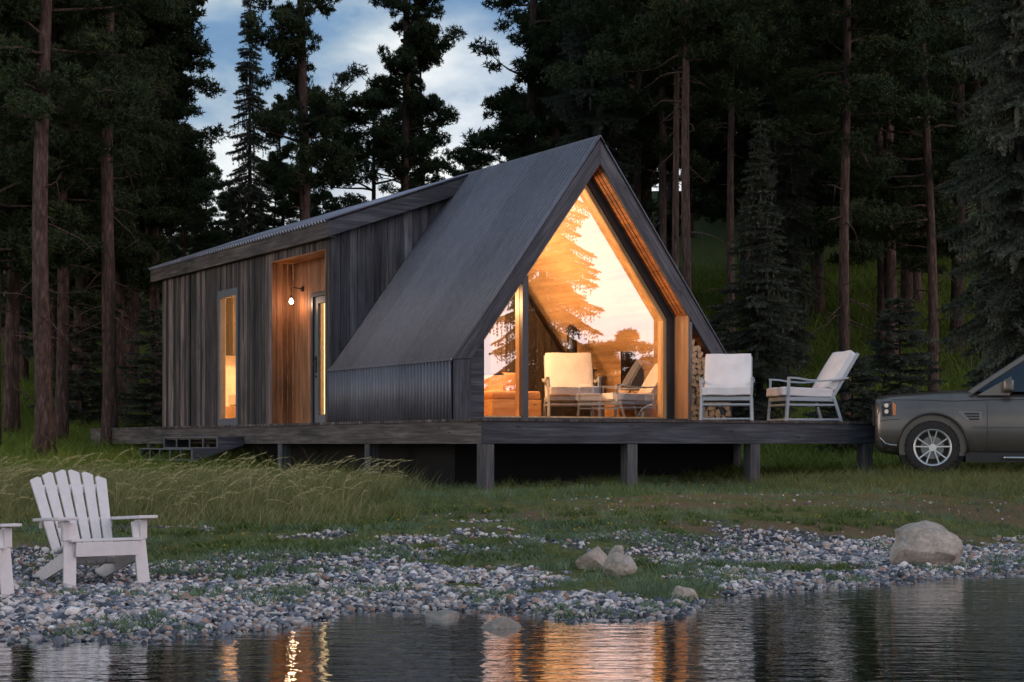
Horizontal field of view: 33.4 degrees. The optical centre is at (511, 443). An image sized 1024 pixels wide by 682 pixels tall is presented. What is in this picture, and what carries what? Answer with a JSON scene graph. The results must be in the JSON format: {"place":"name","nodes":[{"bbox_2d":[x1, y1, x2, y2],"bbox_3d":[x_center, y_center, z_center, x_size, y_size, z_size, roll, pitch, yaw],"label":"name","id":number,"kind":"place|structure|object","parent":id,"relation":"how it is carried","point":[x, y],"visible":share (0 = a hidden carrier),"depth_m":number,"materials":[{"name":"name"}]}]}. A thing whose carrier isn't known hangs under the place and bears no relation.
{"place":"outdoors","nodes":[
{"label":"outdoors","id":0,"kind":"place"},
{"bbox_2d":[1,269,149,377],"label":"spruce tree","id":1,"kind":"object","parent":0,"point":[28,351],"depth_m":49.50,"materials":[{"name":"green plant"}]},
{"bbox_2d":[0,440,445,536],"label":"tall grass","id":2,"kind":"structure","parent":0,"point":[314,502],"depth_m":18.16,"materials":[{"name":"green plant"}]},
{"bbox_2d":[169,0,680,234],"label":"sky","id":3,"kind":"structure","parent":0,"point":[351,33],"materials":[{"name":"blue"}]},
{"bbox_2d":[0,573,1023,681],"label":"lake water","id":4,"kind":"structure","parent":0,"point":[964,629],"depth_m":9.16,"materials":[{"name":"grey liquid"}]},
{"bbox_2d":[425,609,459,618],"bbox_3d":[-0.448,1.171,10.792,0.241,0.238,0.265,0,0,25],"label":"shallow rock","id":5,"kind":"object","parent":4,"relation":"in","point":[445,614],"visible":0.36,"depth_m":10.76,"materials":[{"name":"grey stone"}]},
{"bbox_2d":[480,616,521,628],"bbox_3d":[-0.068,1.197,10.212,0.334,0.327,0.182,0,0,-23],"label":"shallow rock","id":6,"kind":"object","parent":4,"relation":"in","point":[503,622],"visible":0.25,"depth_m":10.16,"materials":[{"name":"grey stone"}]},
{"bbox_2d":[0,191,1023,638],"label":"ground","id":7,"kind":"structure","parent":0,"point":[714,249],"depth_m":18.25,"materials":[{"name":"green plant"}]},
{"bbox_2d":[1,270,7,345],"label":"forest conifer","id":8,"kind":"object","parent":7,"relation":"on","point":[3,337],"depth_m":64.85,"materials":[{"name":"plant"}]},
{"bbox_2d":[1,144,32,384],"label":"forest conifer","id":9,"kind":"object","parent":7,"relation":"on","point":[23,366],"depth_m":50.47,"materials":[{"name":"brown wood"}]},
{"bbox_2d":[0,0,144,446],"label":"pine tree","id":10,"kind":"object","parent":7,"relation":"on","point":[62,252],"visible":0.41,"depth_m":33.91,"materials":[{"name":"green plant"}]},
{"bbox_2d":[26,325,124,427],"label":"young spruce","id":11,"kind":"object","parent":7,"relation":"on","point":[95,393],"visible":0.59,"depth_m":41.80,"materials":[{"name":"green plant"}]},
{"bbox_2d":[0,2,178,436],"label":"pine tree","id":12,"kind":"object","parent":7,"relation":"on","point":[11,396],"visible":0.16,"depth_m":39.82,"materials":[{"name":"green plant"}]},
{"bbox_2d":[0,31,185,442],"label":"pine tree","id":13,"kind":"object","parent":7,"relation":"on","point":[145,141],"visible":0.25,"depth_m":36.97,"materials":[{"name":"green plant"}]},
{"bbox_2d":[0,0,186,458],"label":"pine tree","id":14,"kind":"object","parent":7,"relation":"on","point":[16,64],"visible":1,"depth_m":30.87,"materials":[{"name":"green plant"}]},
{"bbox_2d":[1,121,192,387],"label":"forest conifer","id":15,"kind":"object","parent":7,"relation":"on","point":[53,311],"depth_m":48.02,"materials":[{"name":"brown plant"}]},
{"bbox_2d":[1,70,195,381],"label":"pine tree","id":16,"kind":"object","parent":7,"relation":"on","point":[73,282],"depth_m":52.08,"materials":[{"name":"green plant"}]},
{"bbox_2d":[37,0,189,449],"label":"pine tree","id":17,"kind":"object","parent":7,"relation":"on","point":[109,416],"visible":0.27,"depth_m":34.85,"materials":[{"name":"green plant"}]},
{"bbox_2d":[1,15,231,417],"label":"pine tree","id":18,"kind":"object","parent":7,"relation":"on","point":[192,142],"visible":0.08,"depth_m":43.84,"materials":[{"name":"green plant"}]},
{"bbox_2d":[52,0,203,424],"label":"pine tree","id":19,"kind":"object","parent":7,"relation":"on","point":[138,271],"visible":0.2,"depth_m":41.80,"materials":[{"name":"green plant"}]},
{"bbox_2d":[117,301,161,427],"bbox_3d":[-8.384,-1.745,40.021,2.338,3.220,2.112,0,0,6],"label":"young spruce","id":20,"kind":"object","parent":7,"relation":"on","point":[147,390],"visible":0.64,"depth_m":39.74,"materials":[{"name":"green plant"}]},
{"bbox_2d":[72,6,216,405],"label":"pine tree","id":21,"kind":"object","parent":7,"relation":"on","point":[130,323],"visible":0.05,"depth_m":45.93,"materials":[{"name":"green plant"}]},
{"bbox_2d":[123,29,208,398],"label":"pine tree","id":22,"kind":"object","parent":7,"relation":"on","point":[164,228],"depth_m":47.90,"materials":[{"name":"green plant"}]},
{"bbox_2d":[115,0,225,420],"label":"pine tree","id":23,"kind":"object","parent":7,"relation":"on","point":[177,105],"visible":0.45,"depth_m":42.61,"materials":[{"name":"green plant"}]},
{"bbox_2d":[139,212,207,286],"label":"pine","id":24,"kind":"object","parent":7,"relation":"on","point":[178,252],"visible":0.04,"depth_m":75.40,"materials":[{"name":"green plant"}]},
{"bbox_2d":[125,147,243,326],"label":"bushy pine","id":25,"kind":"object","parent":7,"relation":"on","point":[215,236],"visible":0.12,"depth_m":61.01,"materials":[{"name":"green plant"}]},
{"bbox_2d":[0,447,410,521],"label":"grass plumes","id":26,"kind":"object","parent":7,"relation":"on","point":[5,469],"depth_m":19.07,"materials":[{"name":"green plant"}]},
{"bbox_2d":[187,164,233,249],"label":"pine","id":27,"kind":"object","parent":7,"relation":"on","point":[219,171],"visible":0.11,"depth_m":83.68,"materials":[{"name":"green plant"}]},
{"bbox_2d":[204,186,260,237],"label":"pine","id":28,"kind":"object","parent":7,"relation":"on","point":[224,207],"visible":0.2,"depth_m":79.34,"materials":[{"name":"green plant"}]},
{"bbox_2d":[219,0,275,245],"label":"spruce tree","id":29,"kind":"object","parent":7,"relation":"on","point":[253,194],"visible":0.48,"depth_m":46.89,"materials":[{"name":"green plant"}]},
{"bbox_2d":[239,160,299,227],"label":"pine","id":30,"kind":"object","parent":7,"relation":"on","point":[292,219],"visible":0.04,"depth_m":81.48,"materials":[{"name":"green plant"}]},
{"bbox_2d":[255,93,299,227],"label":"pine tree","id":31,"kind":"object","parent":7,"relation":"on","point":[279,156],"visible":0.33,"depth_m":54.80,"materials":[{"name":"green plant"}]},
{"bbox_2d":[238,0,361,220],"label":"pine tree","id":32,"kind":"object","parent":7,"relation":"on","point":[288,18],"visible":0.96,"depth_m":39.80,"materials":[{"name":"green plant"}]},
{"bbox_2d":[292,190,342,222],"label":"pine","id":33,"kind":"object","parent":7,"relation":"on","point":[312,204],"visible":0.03,"depth_m":77.81,"materials":[{"name":"green plant"}]},
{"bbox_2d":[296,84,482,220],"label":"bushy pine","id":34,"kind":"object","parent":7,"relation":"on","point":[347,118],"visible":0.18,"depth_m":61.17,"materials":[{"name":"green plant"}]},
{"bbox_2d":[338,0,467,193],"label":"pine tree","id":35,"kind":"object","parent":7,"relation":"on","point":[407,58],"visible":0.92,"depth_m":49.54,"materials":[{"name":"green plant"}]},
{"bbox_2d":[399,0,445,188],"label":"pine tree","id":36,"kind":"object","parent":7,"relation":"on","point":[415,77],"visible":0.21,"depth_m":54.88,"materials":[{"name":"green plant"}]},
{"bbox_2d":[11,502,921,571],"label":"weeds","id":37,"kind":"object","parent":7,"relation":"on","point":[836,520],"visible":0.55,"depth_m":16.37,"materials":[{"name":"green plant"}]},
{"bbox_2d":[448,146,498,176],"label":"pine","id":38,"kind":"object","parent":7,"relation":"on","point":[466,169],"visible":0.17,"depth_m":79.91,"materials":[{"name":"green plant"}]},
{"bbox_2d":[90,418,874,490],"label":"deck","id":39,"kind":"structure","parent":7,"relation":"on","point":[485,435],"depth_m":23.49,"materials":[{"name":"grey wood"}]},
{"bbox_2d":[140,436,243,460],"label":"deck steps","id":40,"kind":"structure","parent":39,"relation":"attached to","point":[224,443],"depth_m":28.47,"materials":[{"name":"grey wood"}]},
{"bbox_2d":[148,135,734,485],"bbox_3d":[-1.900,-1.869,30.114,5.194,5.195,12.680,0,0,-30],"label":"cabin","id":41,"kind":"object","parent":39,"relation":"on","point":[435,300],"visible":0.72,"depth_m":26.72,"materials":[{"name":"weathered grey timber boards"},{"name":"steel"},{"name":"glass"}]},
{"bbox_2d":[218,287,238,424],"bbox_3d":[-5.093,-1.559,30.839,0.115,2.468,0.992,0,0,-30],"label":"window","id":42,"kind":"structure","parent":41,"relation":"in","point":[233,292],"depth_m":31.16,"materials":[{"name":"grey metal"}]},
{"bbox_2d":[289,286,303,303],"bbox_3d":[-3.644,-2.511,28.801,0.256,0.308,0.087,0,0,-30],"label":"wall lamp","id":43,"kind":"object","parent":41,"relation":"attached to","point":[291,300],"visible":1,"depth_m":28.77,"materials":[{"name":"black metal"}]},
{"bbox_2d":[311,291,324,422],"bbox_3d":[-3.048,-1.416,28.042,0.145,2.190,1.110,0,0,-30],"label":"door","id":44,"kind":"structure","parent":41,"relation":"in","point":[317,298],"depth_m":28.39,"materials":[{"name":"grey glass"}]},
{"bbox_2d":[550,324,596,416],"bbox_3d":[0.924,-1.163,28.384,0.852,1.669,1.091,0,0,-30],"label":"wood stove","id":45,"kind":"object","parent":41,"relation":"on","point":[571,330],"visible":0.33,"depth_m":27.99,"materials":[{"name":"black metal"}]},
{"bbox_2d":[605,405,636,416],"bbox_3d":[2.156,-0.563,27.496,1.340,0.460,0.460,0,0,-30],"label":"bench","id":46,"kind":"object","parent":41,"relation":"on","point":[623,412],"visible":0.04,"depth_m":27.48,"materials":[{"name":"brown wood"}]},
{"bbox_2d":[621,352,643,392],"bbox_3d":[2.161,-1.131,27.492,0.960,0.685,0.180,0,0,-30],"label":"television","id":47,"kind":"object","parent":46,"relation":"on","point":[632,372],"visible":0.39,"depth_m":27.32,"materials":[{"name":"black metal"}]},
{"bbox_2d":[600,363,657,416],"bbox_3d":[1.924,-0.789,26.145,1.026,0.918,0.706,0,0,-16],"label":"lounge chair","id":48,"kind":"object","parent":41,"relation":"on","point":[647,394],"visible":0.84,"depth_m":25.88,"materials":[{"name":"white fabric"}]},
{"bbox_2d":[542,353,601,416],"bbox_3d":[0.896,-0.870,25.925,0.832,1.082,1.209,0,0,-3],"label":"lounge chair","id":49,"kind":"object","parent":39,"relation":"on","point":[568,377],"visible":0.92,"depth_m":26.11,"materials":[{"name":"white fabric"}]},
{"bbox_2d":[699,353,754,419],"bbox_3d":[3.105,-0.819,24.566,0.773,1.005,1.123,0,0,9],"label":"lounge chair","id":50,"kind":"object","parent":39,"relation":"on","point":[728,378],"visible":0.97,"depth_m":24.73,"materials":[{"name":"white fabric"}]},
{"bbox_2d":[766,350,858,420],"bbox_3d":[4.453,-0.846,25.277,1.184,1.060,0.815,0,0,-12],"label":"lounge chair","id":51,"kind":"object","parent":39,"relation":"on","point":[832,377],"visible":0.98,"depth_m":25.00,"materials":[{"name":"white fabric"}]},
{"bbox_2d":[1,248,1010,416],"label":"hill grass","id":52,"kind":"structure","parent":7,"relation":"on","point":[704,300],"depth_m":54.64,"materials":[{"name":"green plant"}]},
{"bbox_2d":[0,492,1023,645],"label":"shore pebbles","id":53,"kind":"object","parent":7,"relation":"on","point":[31,608],"visible":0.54,"depth_m":12.48,"materials":[{"name":"grey gravel"}]},
{"bbox_2d":[0,523,21,594],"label":"slatted garden chair","id":54,"kind":"object","parent":53,"relation":"on","point":[6,581],"visible":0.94,"depth_m":11.85,"materials":[{"name":"white paint"}]},
{"bbox_2d":[30,470,157,585],"bbox_3d":[-3.260,0.646,13.081,0.787,0.886,0.998,0,0,-33],"label":"slatted garden chair","id":55,"kind":"object","parent":53,"relation":"on","point":[111,554],"visible":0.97,"depth_m":13.16,"materials":[{"name":"white paint"}]},
{"bbox_2d":[0,372,1023,481],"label":"hill grass","id":56,"kind":"structure","parent":7,"relation":"on","point":[78,444],"depth_m":29.64,"materials":[{"name":"green plant"}]},
{"bbox_2d":[0,514,1023,636],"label":"shore weeds","id":57,"kind":"object","parent":7,"relation":"on","point":[198,591],"visible":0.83,"depth_m":14.02,"materials":[{"name":"green plant"}]},
{"bbox_2d":[460,0,597,166],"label":"pine tree","id":58,"kind":"object","parent":7,"relation":"on","point":[539,39],"visible":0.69,"depth_m":43.39,"materials":[{"name":"green plant"}]},
{"bbox_2d":[491,0,616,163],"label":"pine tree","id":59,"kind":"object","parent":7,"relation":"on","point":[548,134],"visible":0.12,"depth_m":51.86,"materials":[{"name":"green plant"}]},
{"bbox_2d":[575,546,606,569],"bbox_3d":[0.645,0.958,13.903,0.258,0.243,0.268,0,0,-34],"label":"shore rock","id":60,"kind":"object","parent":7,"relation":"on","point":[596,556],"visible":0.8,"depth_m":13.81,"materials":[{"name":"beige stone"}]},
{"bbox_2d":[163,473,1022,549],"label":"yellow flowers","id":61,"kind":"object","parent":7,"relation":"on","point":[608,507],"visible":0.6,"depth_m":18.28,"materials":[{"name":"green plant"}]},
{"bbox_2d":[541,0,645,197],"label":"spruce tree","id":62,"kind":"object","parent":7,"relation":"on","point":[578,99],"visible":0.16,"depth_m":41.75,"materials":[{"name":"green plant"}]},
{"bbox_2d":[559,7,635,154],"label":"forest conifer","id":63,"kind":"object","parent":7,"relation":"on","point":[632,86],"visible":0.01,"depth_m":64.44,"materials":[{"name":"green plant"}]},
{"bbox_2d":[607,545,623,556],"bbox_3d":[0.858,0.957,14.203,0.179,0.227,0.239,0,0,-19],"label":"shore rock","id":64,"kind":"object","parent":7,"relation":"on","point":[618,548],"visible":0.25,"depth_m":14.16,"materials":[{"name":"beige stone"}]},
{"bbox_2d":[603,552,636,577],"bbox_3d":[0.851,0.963,13.397,0.260,0.220,0.264,0,0,-30],"label":"shore rock","id":65,"kind":"object","parent":7,"relation":"on","point":[615,563],"visible":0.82,"depth_m":13.30,"materials":[{"name":"beige stone"}]},
{"bbox_2d":[547,1,713,216],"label":"forest conifer","id":66,"kind":"object","parent":7,"relation":"on","point":[640,77],"visible":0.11,"depth_m":52.12,"materials":[{"name":"green plant"}]},
{"bbox_2d":[626,79,652,224],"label":"forest conifer","id":67,"kind":"object","parent":7,"relation":"on","point":[649,194],"depth_m":79.45,"materials":[{"name":"plant"}]},
{"bbox_2d":[515,2,768,244],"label":"pine tree","id":68,"kind":"object","parent":7,"relation":"on","point":[705,208],"visible":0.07,"depth_m":54.60,"materials":[{"name":"green plant"}]},
{"bbox_2d":[540,0,769,289],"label":"pine tree","id":69,"kind":"object","parent":7,"relation":"on","point":[690,12],"visible":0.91,"depth_m":33.46,"materials":[{"name":"green plant"}]},
{"bbox_2d":[623,67,726,257],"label":"forest conifer","id":70,"kind":"object","parent":7,"relation":"on","point":[669,196],"depth_m":59.77,"materials":[{"name":"brown plant"}]},
{"bbox_2d":[551,0,802,269],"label":"pine tree","id":71,"kind":"object","parent":7,"relation":"on","point":[758,18],"visible":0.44,"depth_m":34.99,"materials":[{"name":"green plant"}]},
{"bbox_2d":[576,2,790,246],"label":"pine tree","id":72,"kind":"object","parent":7,"relation":"on","point":[660,89],"visible":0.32,"depth_m":41.77,"materials":[{"name":"green plant"}]},
{"bbox_2d":[671,586,697,599],"bbox_3d":[1.188,1.042,11.762,0.185,0.130,0.139,0,0,-6],"label":"shallow rock","id":73,"kind":"object","parent":7,"relation":"on","point":[684,591],"visible":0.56,"depth_m":11.71,"materials":[{"name":"beige stone"}]},
{"bbox_2d":[657,165,717,218],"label":"pine","id":74,"kind":"object","parent":7,"relation":"on","point":[702,193],"visible":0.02,"depth_m":83.90,"materials":[{"name":"green plant"}]},
{"bbox_2d":[689,125,707,237],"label":"forest conifer","id":75,"kind":"object","parent":7,"relation":"on","point":[691,226],"visible":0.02,"depth_m":77.96,"materials":[{"name":"plant"}]},
{"bbox_2d":[629,0,811,353],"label":"pine tree","id":76,"kind":"object","parent":7,"relation":"on","point":[745,76],"visible":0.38,"depth_m":39.92,"materials":[{"name":"green plant"}]},
{"bbox_2d":[647,19,812,283],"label":"forest conifer","id":77,"kind":"object","parent":7,"relation":"on","point":[652,205],"depth_m":67.14,"materials":[{"name":"green plant"}]},
{"bbox_2d":[706,303,755,416],"bbox_3d":[4.744,-1.663,38.033,2.112,3.220,2.338,0,0,39],"label":"young spruce","id":78,"kind":"object","parent":7,"relation":"on","point":[715,324],"visible":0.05,"depth_m":37.86,"materials":[{"name":"green plant"}]},
{"bbox_2d":[707,118,755,206],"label":"pine","id":79,"kind":"object","parent":7,"relation":"on","point":[714,195],"visible":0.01,"depth_m":82.30,"materials":[{"name":"green plant"}]},
{"bbox_2d":[717,120,813,420],"bbox_3d":[5.193,-3.447,35.953,2.292,7.020,2.315,0,0,6],"label":"spruce tree","id":80,"kind":"object","parent":7,"relation":"on","point":[755,306],"visible":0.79,"depth_m":35.84,"materials":[{"name":"green plant"}]},
{"bbox_2d":[689,0,855,300],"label":"forest conifer","id":81,"kind":"object","parent":7,"relation":"on","point":[720,176],"visible":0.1,"depth_m":56.60,"materials":[{"name":"green plant"}]},
{"bbox_2d":[727,2,841,300],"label":"forest conifer","id":82,"kind":"object","parent":7,"relation":"on","point":[744,152],"visible":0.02,"depth_m":57.49,"materials":[{"name":"green plant"}]},
{"bbox_2d":[743,0,826,403],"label":"spruce tree","id":83,"kind":"object","parent":7,"relation":"on","point":[783,165],"visible":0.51,"depth_m":43.71,"materials":[{"name":"green plant"}]},
{"bbox_2d":[703,0,947,318],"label":"pine tree","id":84,"kind":"object","parent":7,"relation":"on","point":[818,278],"visible":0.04,"depth_m":54.71,"materials":[{"name":"green plant"}]},
{"bbox_2d":[800,356,883,456],"bbox_3d":[6.204,-0.680,31.009,1.978,2.128,1.838,0,0,17],"label":"young spruce","id":85,"kind":"object","parent":7,"relation":"on","point":[861,380],"visible":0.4,"depth_m":30.80,"materials":[{"name":"green plant"}]},
{"bbox_2d":[737,0,947,420],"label":"pine tree","id":86,"kind":"object","parent":7,"relation":"on","point":[819,84],"visible":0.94,"depth_m":37.93,"materials":[{"name":"green plant"}]},
{"bbox_2d":[748,0,1009,373],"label":"forest conifer","id":87,"kind":"object","parent":7,"relation":"on","point":[867,251],"visible":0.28,"depth_m":47.01,"materials":[{"name":"green plant"}]},
{"bbox_2d":[853,289,946,420],"bbox_3d":[7.475,-1.381,33.010,2.112,3.220,2.338,0,0,-27],"label":"young spruce","id":88,"kind":"object","parent":7,"relation":"on","point":[912,336],"visible":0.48,"depth_m":32.86,"materials":[{"name":"green plant"}]},
{"bbox_2d":[838,0,965,375],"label":"pine tree","id":89,"kind":"object","parent":7,"relation":"on","point":[890,289],"visible":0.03,"depth_m":46.79,"materials":[{"name":"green plant"}]},
{"bbox_2d":[807,38,1000,326],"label":"pine tree","id":90,"kind":"object","parent":7,"relation":"on","point":[907,278],"visible":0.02,"depth_m":53.86,"materials":[{"name":"green plant"}]},
{"bbox_2d":[831,42,984,309],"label":"forest conifer","id":91,"kind":"object","parent":7,"relation":"on","point":[917,281],"visible":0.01,"depth_m":56.59,"materials":[{"name":"brown plant"}]},
{"bbox_2d":[804,0,1013,390],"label":"pine tree","id":92,"kind":"object","parent":7,"relation":"on","point":[877,221],"visible":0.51,"depth_m":42.12,"materials":[{"name":"green plant"}]},
{"bbox_2d":[889,520,963,564],"bbox_3d":[3.620,0.933,14.957,0.668,0.509,0.583,0,0,2],"label":"boulder","id":93,"kind":"object","parent":7,"relation":"on","point":[926,541],"visible":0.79,"depth_m":14.76,"materials":[{"name":"beige stone"}]},
{"bbox_2d":[873,354,1023,472],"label":"parked car","id":94,"kind":"object","parent":7,"relation":"on","point":[983,421],"visible":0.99,"depth_m":23.74,"materials":[{"name":"grey metal"}]},
{"bbox_2d":[898,65,1007,335],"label":"forest conifer","id":95,"kind":"object","parent":7,"relation":"on","point":[973,91],"visible":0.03,"depth_m":52.09,"materials":[{"name":"green plant"}]},
{"bbox_2d":[902,4,1015,332],"bbox_3d":[8.914,-8.040,29.760,5.537,16.727,5.235,0,0,19],"label":"pine tree","id":96,"kind":"object","parent":7,"relation":"on","point":[931,35],"visible":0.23,"depth_m":30.62,"materials":[{"name":"green plant"}]},
{"bbox_2d":[938,77,992,264],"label":"forest conifer","id":97,"kind":"object","parent":7,"relation":"on","point":[946,190],"visible":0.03,"depth_m":59.13,"materials":[{"name":"green plant"}]},
{"bbox_2d":[950,80,980,261],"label":"forest conifer","id":98,"kind":"object","parent":7,"relation":"on","point":[967,211],"visible":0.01,"depth_m":67.35,"materials":[{"name":"green plant"}]},
{"bbox_2d":[949,31,1000,356],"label":"pine tree","id":99,"kind":"object","parent":7,"relation":"on","point":[956,289],"visible":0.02,"depth_m":49.90,"materials":[{"name":"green plant"}]},
{"bbox_2d":[933,0,1023,465],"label":"spruce tree","id":100,"kind":"object","parent":7,"relation":"on","point":[1002,304],"visible":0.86,"depth_m":26.59,"materials":[{"name":"green plant"}]},
{"bbox_2d":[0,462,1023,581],"bbox_3d":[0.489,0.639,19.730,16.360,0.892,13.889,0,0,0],"label":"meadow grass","id":101,"kind":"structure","parent":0,"point":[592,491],"depth_m":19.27,"materials":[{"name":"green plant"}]},
{"bbox_2d":[484,391,540,415],"bbox_3d":[-0.271,-0.563,26.174,0.850,0.460,1.430,0,0,-30],"label":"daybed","id":102,"kind":"object","parent":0,"point":[499,403],"visible":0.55,"depth_m":25.51,"materials":[{"name":"fabric"}]},
{"bbox_2d":[484,373,503,390],"bbox_3d":[-0.305,-0.941,26.270,0.250,0.290,0.280,0,0,-30],"label":"pillow","id":103,"kind":"object","parent":102,"relation":"on","point":[493,381],"visible":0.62,"depth_m":26.15,"materials":[{"name":"fabric"}]},
{"bbox_2d":[503,373,514,390],"bbox_3d":[0.000,-0.946,26.349,0.400,0.300,0.120,0,0,-30],"label":"pillow","id":104,"kind":"object","parent":102,"relation":"on","point":[508,381],"visible":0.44,"depth_m":26.26,"materials":[{"name":"orange fabric"}]},
{"bbox_2d":[687,459,1023,501],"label":"long grass","id":105,"kind":"structure","parent":0,"point":[973,481],"depth_m":22.31,"materials":[{"name":"green plant"}]},
{"bbox_3d":[2.701,-1.251,25.749,0.108,0.095,0.400,-29,14,-27],"label":"firewood log","id":106,"kind":"object","parent":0,"visible":0},
{"bbox_2d":[695,351,702,357],"bbox_3d":[2.722,-1.335,25.730,0.110,0.110,0.400,14,-7,-29],"label":"firewood log","id":107,"kind":"object","parent":106,"relation":"on","point":[699,354],"visible":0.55,"depth_m":25.56,"materials":[{"name":"beige wood"}]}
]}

